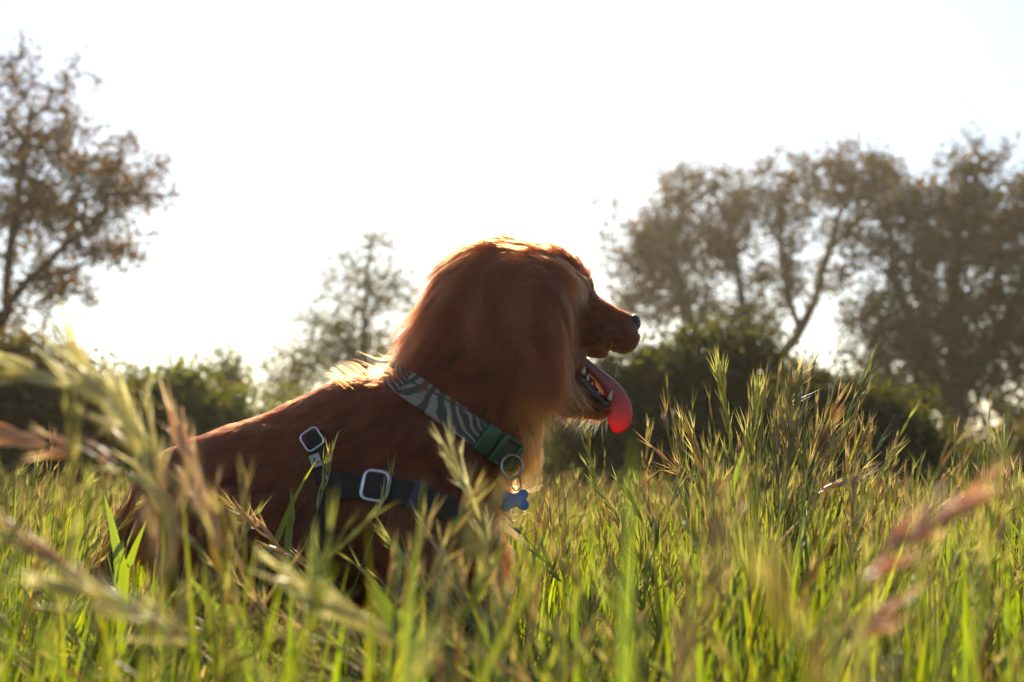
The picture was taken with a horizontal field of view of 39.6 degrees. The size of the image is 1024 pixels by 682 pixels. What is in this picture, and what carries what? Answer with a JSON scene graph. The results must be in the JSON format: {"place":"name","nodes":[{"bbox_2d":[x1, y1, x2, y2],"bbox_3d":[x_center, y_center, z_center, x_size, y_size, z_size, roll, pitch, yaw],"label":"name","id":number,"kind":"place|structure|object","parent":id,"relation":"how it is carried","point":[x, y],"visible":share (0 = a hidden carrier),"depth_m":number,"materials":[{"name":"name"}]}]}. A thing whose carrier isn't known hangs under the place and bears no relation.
{"place":"outdoors","nodes":[
{"label":"outdoors","id":0,"kind":"place"},
{"bbox_2d":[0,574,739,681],"bbox_3d":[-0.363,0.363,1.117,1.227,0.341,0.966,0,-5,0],"label":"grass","id":1,"kind":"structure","parent":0,"point":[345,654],"depth_m":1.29,"materials":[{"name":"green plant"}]},
{"bbox_2d":[2,475,1020,532],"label":"grass","id":2,"kind":"structure","parent":0,"point":[103,504],"depth_m":7.03,"materials":[{"name":"green plant"}]},
{"bbox_2d":[0,393,1023,681],"bbox_3d":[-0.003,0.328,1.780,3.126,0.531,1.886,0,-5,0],"label":"grass","id":3,"kind":"structure","parent":0,"point":[748,668],"depth_m":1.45,"materials":[{"name":"green plant"}]},
{"bbox_2d":[0,549,754,681],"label":"grass seed heads","id":4,"kind":"object","parent":3,"relation":"attached to","point":[549,633],"depth_m":1.20,"materials":[{"name":"green plant"}]},
{"bbox_2d":[0,464,1022,567],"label":"grass seed heads","id":5,"kind":"object","parent":3,"relation":"attached to","point":[588,522],"depth_m":3.98,"materials":[{"name":"green plant"}]},
{"bbox_2d":[0,461,1023,523],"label":"grass seed heads","id":6,"kind":"object","parent":3,"relation":"attached to","point":[59,482],"depth_m":7.06,"materials":[{"name":"green plant"}]},
{"bbox_2d":[0,358,1023,681],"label":"grass seed heads","id":7,"kind":"object","parent":3,"relation":"attached to","point":[774,606],"depth_m":0.82,"materials":[{"name":"green plant"}]},
{"bbox_2d":[0,0,1023,453],"label":"sky","id":8,"kind":"structure","parent":0,"point":[291,118],"materials":[{"name":"white"}]},
{"bbox_2d":[815,582,927,663],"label":"grass stalk","id":9,"kind":"object","parent":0,"point":[876,616],"depth_m":0.69,"materials":[{"name":"plant"}]},
{"bbox_3d":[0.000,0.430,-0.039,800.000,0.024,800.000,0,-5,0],"label":"ground","id":10,"kind":"structure","parent":0,"visible":0},
{"bbox_2d":[72,518,83,680],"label":"broad grass","id":11,"kind":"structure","parent":10,"relation":"on","point":[77,597],"depth_m":1.60,"materials":[{"name":"green plant"}]},
{"bbox_2d":[0,509,167,681],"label":"grass stalk","id":12,"kind":"object","parent":10,"relation":"on","point":[46,551],"depth_m":0.89,"materials":[{"name":"plant"}]},
{"bbox_2d":[0,274,198,498],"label":"leafy shrub","id":13,"kind":"object","parent":10,"relation":"on","point":[24,406],"visible":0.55,"depth_m":9.32,"materials":[{"name":"green plant"}]},
{"bbox_2d":[0,27,204,342],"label":"spreading tree","id":14,"kind":"object","parent":10,"relation":"on","point":[38,200],"visible":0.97,"depth_m":17.12,"materials":[{"name":"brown plant"}]},
{"bbox_2d":[30,299,178,681],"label":"grass stalk","id":15,"kind":"object","parent":10,"relation":"on","point":[120,439],"depth_m":0.93,"materials":[{"name":"plant"}]},
{"bbox_2d":[0,422,216,681],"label":"grass stalk","id":16,"kind":"object","parent":10,"relation":"on","point":[15,437],"depth_m":0.93,"materials":[{"name":"plant"}]},
{"bbox_2d":[0,329,227,681],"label":"grass stalk","id":17,"kind":"object","parent":10,"relation":"on","point":[19,368],"depth_m":0.89,"materials":[{"name":"plant"}]},
{"bbox_2d":[104,494,124,658],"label":"broad grass","id":18,"kind":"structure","parent":10,"relation":"on","point":[117,545],"depth_m":1.58,"materials":[{"name":"green plant"}]},
{"bbox_2d":[1,551,256,681],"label":"grass stalk","id":19,"kind":"object","parent":10,"relation":"on","point":[59,586],"depth_m":0.78,"materials":[{"name":"plant"}]},
{"bbox_2d":[117,520,146,677],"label":"broad grass","id":20,"kind":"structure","parent":10,"relation":"on","point":[124,569],"depth_m":1.48,"materials":[{"name":"green plant"}]},
{"bbox_2d":[151,565,160,681],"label":"broad grass","id":21,"kind":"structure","parent":10,"relation":"on","point":[154,581],"depth_m":1.43,"materials":[{"name":"green plant"}]},
{"bbox_2d":[131,365,187,681],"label":"grass stalk","id":22,"kind":"object","parent":10,"relation":"on","point":[148,458],"depth_m":1.01,"materials":[{"name":"plant"}]},
{"bbox_2d":[97,324,287,496],"bbox_3d":[-2.427,0.647,10.447,2.143,1.544,1.399,0,-5,0],"label":"leafy shrub","id":23,"kind":"object","parent":10,"relation":"on","point":[207,413],"visible":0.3,"depth_m":10.35,"materials":[{"name":"green plant"}]},
{"bbox_2d":[151,372,235,681],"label":"grass stalk","id":24,"kind":"object","parent":10,"relation":"on","point":[181,439],"depth_m":0.99,"materials":[{"name":"plant"}]},
{"bbox_2d":[191,578,253,681],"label":"broad grass","id":25,"kind":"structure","parent":10,"relation":"on","point":[242,640],"depth_m":1.21,"materials":[{"name":"green plant"}]},
{"bbox_2d":[194,329,259,413],"bbox_3d":[-4.421,1.069,21.003,1.217,2.554,1.454,-3,-6,34],"label":"sapling","id":26,"kind":"object","parent":10,"relation":"on","point":[224,365],"visible":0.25,"depth_m":20.90,"materials":[{"name":"green plant"}]},
{"bbox_2d":[218,493,269,641],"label":"grass stalk","id":27,"kind":"object","parent":10,"relation":"on","point":[247,528],"depth_m":1.68,"materials":[{"name":"plant"}]},
{"bbox_2d":[256,459,316,657],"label":"broad grass","id":28,"kind":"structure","parent":10,"relation":"on","point":[277,537],"depth_m":1.70,"materials":[{"name":"green plant"}]},
{"bbox_2d":[218,487,356,679],"bbox_3d":[-0.243,0.362,1.519,0.171,0.415,0.040,0,-5,0],"label":"grass stalk","id":29,"kind":"object","parent":10,"relation":"on","point":[267,535],"depth_m":1.53,"materials":[{"name":"brown plant"}]},
{"bbox_2d":[284,490,294,630],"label":"broad grass","id":30,"kind":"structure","parent":10,"relation":"on","point":[289,530],"depth_m":1.71,"materials":[{"name":"green plant"}]},
{"bbox_2d":[288,434,337,617],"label":"grass stalk","id":31,"kind":"object","parent":10,"relation":"on","point":[327,466],"depth_m":1.73,"materials":[{"name":"green plant"}]},
{"bbox_2d":[315,535,328,676],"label":"broad grass","id":32,"kind":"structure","parent":10,"relation":"on","point":[318,556],"depth_m":1.58,"materials":[{"name":"green plant"}]},
{"bbox_2d":[235,204,435,416],"bbox_3d":[-2.999,0.135,23.943,3.834,4.955,2.456,1,-5,-13],"label":"slender tree","id":33,"kind":"object","parent":10,"relation":"on","point":[348,347],"visible":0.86,"depth_m":24.01,"materials":[{"name":"green plant"}]},
{"bbox_2d":[243,543,452,681],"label":"grass stalk","id":34,"kind":"object","parent":10,"relation":"on","point":[353,611],"depth_m":0.83,"materials":[{"name":"plant"}]},
{"bbox_2d":[84,229,640,681],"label":"dog","id":35,"kind":"object","parent":10,"relation":"on","point":[506,333],"visible":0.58,"depth_m":1.87},
{"bbox_2d":[299,426,490,571],"bbox_3d":[-0.149,0.191,1.939,0.258,0.262,0.270,0,-5,0],"label":"dog harness","id":36,"kind":"object","parent":35,"relation":"attached to","point":[366,485],"visible":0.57,"depth_m":1.83,"materials":[{"name":"fabric"}]},
{"bbox_2d":[382,360,523,478],"bbox_3d":[-0.080,0.107,1.948,0.207,0.163,0.176,0,-5,0],"label":"dog collar","id":37,"kind":"object","parent":35,"relation":"attached to","point":[480,435],"visible":0.89,"depth_m":1.87,"materials":[{"name":"green fabric"}]},
{"bbox_2d":[500,477,528,511],"bbox_3d":[0.004,0.203,1.897,0.038,0.048,0.010,0,-5,0],"label":"identity tag","id":38,"kind":"object","parent":37,"relation":"hanging from","point":[522,498],"visible":0.75,"depth_m":1.89,"materials":[{"name":"blue metal"}]},
{"bbox_2d":[334,452,395,666],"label":"grass stalk","id":39,"kind":"object","parent":10,"relation":"on","point":[382,498],"depth_m":1.65,"materials":[{"name":"green plant"}]},
{"bbox_2d":[371,579,425,681],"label":"broad grass","id":40,"kind":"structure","parent":10,"relation":"on","point":[383,608],"depth_m":0.98,"materials":[{"name":"green plant"}]},
{"bbox_2d":[372,515,459,681],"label":"grass stalk","id":41,"kind":"object","parent":10,"relation":"on","point":[389,543],"depth_m":1.43,"materials":[{"name":"green plant"}]},
{"bbox_2d":[252,352,616,498],"bbox_3d":[-0.945,0.769,12.110,3.530,1.565,2.824,-3,-6,31],"label":"leafy shrub","id":42,"kind":"object","parent":10,"relation":"on","point":[286,397],"visible":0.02,"depth_m":11.91,"materials":[{"name":"green plant"}]},
{"bbox_2d":[404,504,490,676],"bbox_3d":[-0.062,0.346,1.314,0.103,0.410,0.035,-1,-5,13],"label":"grass stalk","id":43,"kind":"object","parent":10,"relation":"on","point":[430,537],"depth_m":1.33,"materials":[{"name":"green plant"}]},
{"bbox_2d":[430,411,508,681],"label":"grass stalk","id":44,"kind":"object","parent":10,"relation":"on","point":[457,472],"depth_m":1.20,"materials":[{"name":"plant"}]},
{"bbox_2d":[109,415,1021,471],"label":"woodland","id":45,"kind":"object","parent":10,"relation":"on","point":[781,447],"depth_m":61.53,"materials":[{"name":"green plant"}]},
{"bbox_2d":[578,418,609,598],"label":"grass stalk","id":46,"kind":"object","parent":10,"relation":"on","point":[589,447],"depth_m":2.04,"materials":[{"name":"green plant"}]},
{"bbox_2d":[632,419,661,523],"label":"grass stalk","id":47,"kind":"object","parent":10,"relation":"on","point":[647,439],"depth_m":2.19,"materials":[{"name":"green plant"}]},
{"bbox_2d":[630,426,725,554],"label":"grass stalk","id":48,"kind":"object","parent":10,"relation":"on","point":[678,465],"depth_m":1.89,"materials":[{"name":"plant"}]},
{"bbox_2d":[528,283,842,512],"bbox_3d":[1.086,0.427,8.933,2.747,1.672,1.729,0,-5,0],"label":"leafy shrub","id":49,"kind":"object","parent":10,"relation":"on","point":[640,378],"visible":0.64,"depth_m":8.80,"materials":[{"name":"green plant"}]},
{"bbox_2d":[674,397,723,555],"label":"grass stalk","id":50,"kind":"object","parent":10,"relation":"on","point":[695,447],"depth_m":1.90,"materials":[{"name":"green plant"}]},
{"bbox_2d":[706,344,747,557],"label":"grass stalk","id":51,"kind":"object","parent":10,"relation":"on","point":[719,378],"depth_m":1.90,"materials":[{"name":"green plant"}]},
{"bbox_2d":[726,448,743,583],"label":"grass","id":52,"kind":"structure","parent":10,"relation":"on","point":[734,485],"depth_m":1.87,"materials":[{"name":"green plant"}]},
{"bbox_2d":[734,364,765,564],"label":"grass stalk","id":53,"kind":"object","parent":10,"relation":"on","point":[755,403],"depth_m":1.90,"materials":[{"name":"green plant"}]},
{"bbox_2d":[580,129,926,464],"bbox_3d":[4.545,-0.572,27.110,6.748,7.320,3.341,0,-5,0],"label":"forked tree","id":54,"kind":"object","parent":10,"relation":"on","point":[669,247],"visible":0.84,"depth_m":27.07,"materials":[{"name":"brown plant"}]},
{"bbox_2d":[625,384,917,621],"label":"grass","id":55,"kind":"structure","parent":10,"relation":"on","point":[787,504],"depth_m":1.96,"materials":[{"name":"green plant"}]},
{"bbox_2d":[612,341,925,579],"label":"grass seed heads","id":56,"kind":"object","parent":55,"relation":"attached to","point":[777,432],"depth_m":1.96,"materials":[{"name":"plant"}]},
{"bbox_2d":[756,352,819,561],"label":"grass stalk","id":57,"kind":"object","parent":10,"relation":"on","point":[792,393],"depth_m":1.90,"materials":[{"name":"green plant"}]},
{"bbox_2d":[782,355,806,555],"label":"grass stalk","id":58,"kind":"object","parent":10,"relation":"on","point":[795,402],"depth_m":1.90,"materials":[{"name":"plant"}]},
{"bbox_2d":[785,426,842,560],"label":"grass stalk","id":59,"kind":"object","parent":10,"relation":"on","point":[820,461],"depth_m":1.90,"materials":[{"name":"green plant"}]},
{"bbox_2d":[793,376,852,612],"bbox_3d":[0.411,0.323,1.886,0.100,0.558,0.042,-3,-6,26],"label":"grass stalk","id":60,"kind":"object","parent":10,"relation":"on","point":[825,434],"depth_m":1.90,"materials":[{"name":"green plant"}]},
{"bbox_2d":[765,453,899,656],"bbox_3d":[0.403,0.365,1.777,0.181,0.456,0.032,-1,-5,7],"label":"grass stalk","id":61,"kind":"object","parent":10,"relation":"on","point":[839,483],"depth_m":1.79,"materials":[{"name":"plant"}]},
{"bbox_2d":[707,333,1010,518],"bbox_3d":[1.936,0.555,7.884,1.877,1.249,1.667,0,-5,0],"label":"leafy shrub","id":62,"kind":"object","parent":10,"relation":"on","point":[931,441],"visible":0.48,"depth_m":7.83,"materials":[{"name":"green plant"}]},
{"bbox_2d":[816,109,1023,447],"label":"broad tree","id":63,"kind":"object","parent":10,"relation":"on","point":[965,365],"visible":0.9,"depth_m":24.85,"materials":[{"name":"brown plant"}]},
{"bbox_2d":[829,457,1022,681],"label":"grass stalk","id":64,"kind":"object","parent":10,"relation":"on","point":[922,533],"depth_m":0.63,"materials":[{"name":"plant"}]},
{"bbox_2d":[879,490,980,600],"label":"grass stalk","id":65,"kind":"object","parent":10,"relation":"on","point":[924,522],"depth_m":1.49,"materials":[{"name":"plant"}]},
{"bbox_2d":[941,383,1023,510],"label":"leafy shrub","id":66,"kind":"object","parent":10,"relation":"on","point":[1017,445],"visible":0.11,"depth_m":10.87,"materials":[{"name":"green plant"}]},
{"bbox_2d":[985,415,1023,515],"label":"grass stalk","id":67,"kind":"object","parent":10,"relation":"on","point":[998,447],"depth_m":1.89,"materials":[{"name":"green plant"}]},
{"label":"grass","id":68,"kind":"object","parent":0,"visible":0},
{"bbox_2d":[100,469,725,489],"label":"grass seed heads","id":69,"kind":"object","parent":68,"relation":"attached to","point":[548,476],"depth_m":20.36,"materials":[{"name":"green plant"}]}
]}

